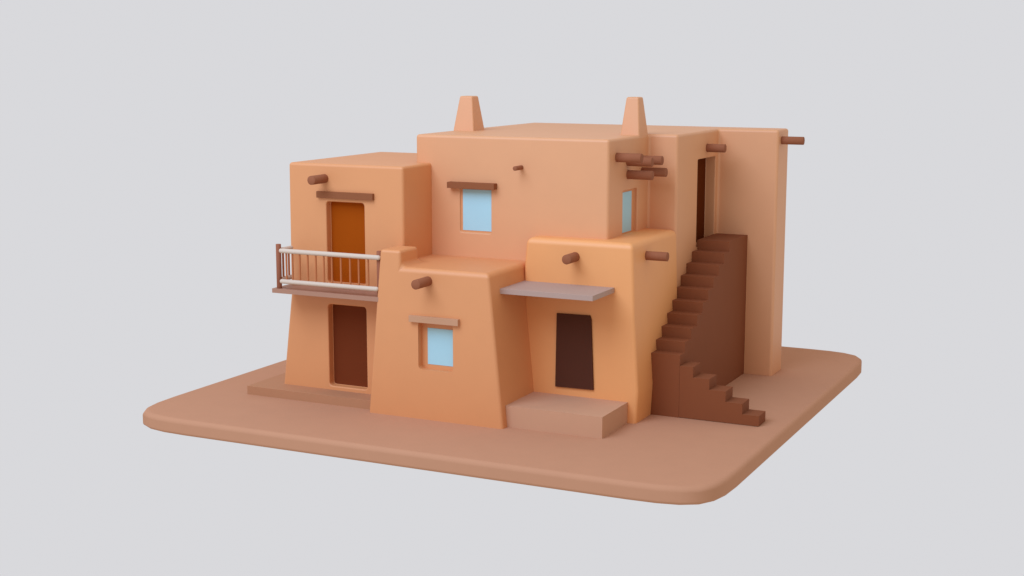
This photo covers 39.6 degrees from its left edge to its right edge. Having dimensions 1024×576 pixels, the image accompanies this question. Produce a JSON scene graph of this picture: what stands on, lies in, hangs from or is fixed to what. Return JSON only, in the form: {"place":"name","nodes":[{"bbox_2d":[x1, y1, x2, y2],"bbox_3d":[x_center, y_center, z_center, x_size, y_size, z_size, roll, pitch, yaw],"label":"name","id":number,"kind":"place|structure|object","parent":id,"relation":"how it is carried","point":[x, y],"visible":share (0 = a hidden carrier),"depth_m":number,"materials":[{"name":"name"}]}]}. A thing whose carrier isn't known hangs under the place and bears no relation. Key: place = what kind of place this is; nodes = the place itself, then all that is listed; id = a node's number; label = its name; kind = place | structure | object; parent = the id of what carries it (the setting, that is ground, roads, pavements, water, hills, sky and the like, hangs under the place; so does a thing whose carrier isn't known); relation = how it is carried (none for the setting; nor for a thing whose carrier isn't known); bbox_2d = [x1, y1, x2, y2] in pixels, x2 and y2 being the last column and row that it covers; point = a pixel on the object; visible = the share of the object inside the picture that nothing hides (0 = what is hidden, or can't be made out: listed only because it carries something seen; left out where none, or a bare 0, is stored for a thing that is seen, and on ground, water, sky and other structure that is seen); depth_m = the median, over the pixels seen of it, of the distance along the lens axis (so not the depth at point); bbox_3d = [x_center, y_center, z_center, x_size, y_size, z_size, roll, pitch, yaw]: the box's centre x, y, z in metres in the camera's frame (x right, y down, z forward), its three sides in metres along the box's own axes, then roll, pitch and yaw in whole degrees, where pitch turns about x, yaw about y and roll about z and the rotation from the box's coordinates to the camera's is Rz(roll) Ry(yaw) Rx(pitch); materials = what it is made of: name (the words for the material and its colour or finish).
{"place":"outdoors","nodes":[
{"label":"outdoors","id":0,"kind":"place"},
{"bbox_2d":[143,346,861,504],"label":"ground","id":1,"kind":"structure","parent":0,"point":[666,460],"depth_m":35.84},
{"bbox_2d":[247,373,370,409],"bbox_3d":[-4.921,2.848,40.475,4.370,0.265,2.730,5,10,26],"label":"doorstep","id":2,"kind":"object","parent":1,"relation":"on","point":[276,387],"visible":0.5,"depth_m":39.50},
{"bbox_2d":[272,96,804,428],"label":"adobe house","id":3,"kind":"structure","parent":1,"relation":"on","point":[470,269],"depth_m":38.11,"materials":[{"name":"paint"}]},
{"bbox_2d":[331,202,365,283],"bbox_3d":[-4.424,-1.253,39.052,1.290,2.340,0.065,5,10,26],"label":"door","id":4,"kind":"structure","parent":3,"relation":"in","point":[347,218],"depth_m":39.04,"materials":[{"name":"orange wood"}]},
{"bbox_2d":[333,304,367,386],"bbox_3d":[-4.424,1.589,39.519,1.310,2.400,0.065,5,10,26],"label":"door","id":5,"kind":"structure","parent":3,"relation":"in","point":[349,322],"depth_m":39.52,"materials":[{"name":"brown wood"}]},
{"bbox_2d":[422,323,452,370],"bbox_3d":[-1.875,1.495,37.192,1.150,1.400,0.095,5,10,26],"label":"window","id":6,"kind":"structure","parent":3,"relation":"in","point":[437,340],"depth_m":37.19,"materials":[{"name":"glass"}]},
{"bbox_2d":[461,189,490,232],"bbox_3d":[-0.954,-2.116,38.749,1.050,1.380,0.073,5,10,26],"label":"window","id":7,"kind":"structure","parent":3,"relation":"in","point":[475,203],"depth_m":38.72,"materials":[{"name":"glass"}]},
{"bbox_2d":[555,313,593,389],"bbox_3d":[1.676,1.661,37.474,1.093,1.990,0.175,5,10,26],"label":"door","id":8,"kind":"structure","parent":3,"relation":"in","point":[574,345],"depth_m":37.40,"materials":[{"name":"brown wood"}]},
{"bbox_2d":[622,188,633,233],"bbox_3d":[3.075,-2.000,38.445,0.075,1.450,1.180,5,10,26],"label":"window","id":9,"kind":"structure","parent":3,"relation":"in","point":[628,195],"depth_m":38.49,"materials":[{"name":"glass"}]},
{"bbox_2d":[696,158,705,242],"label":"door","id":10,"kind":"structure","parent":3,"relation":"in","point":[701,170],"depth_m":41.99,"materials":[{"name":"brown wood"}]},
{"bbox_2d":[506,392,627,438],"bbox_3d":[1.405,3.278,36.893,2.760,0.577,1.795,5,10,26],"label":"doorstep","id":11,"kind":"object","parent":1,"relation":"on","point":[573,415],"visible":1,"depth_m":36.33,"materials":[{"name":"concrete"}]},
{"bbox_2d":[651,233,765,426],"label":"staircase","id":12,"kind":"structure","parent":1,"relation":"on","point":[697,357],"depth_m":39.07,"materials":[{"name":"brown ceramic"}]},
{"bbox_2d":[0,0,1023,575],"label":"sky","id":13,"kind":"structure","parent":0,"point":[148,148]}
]}

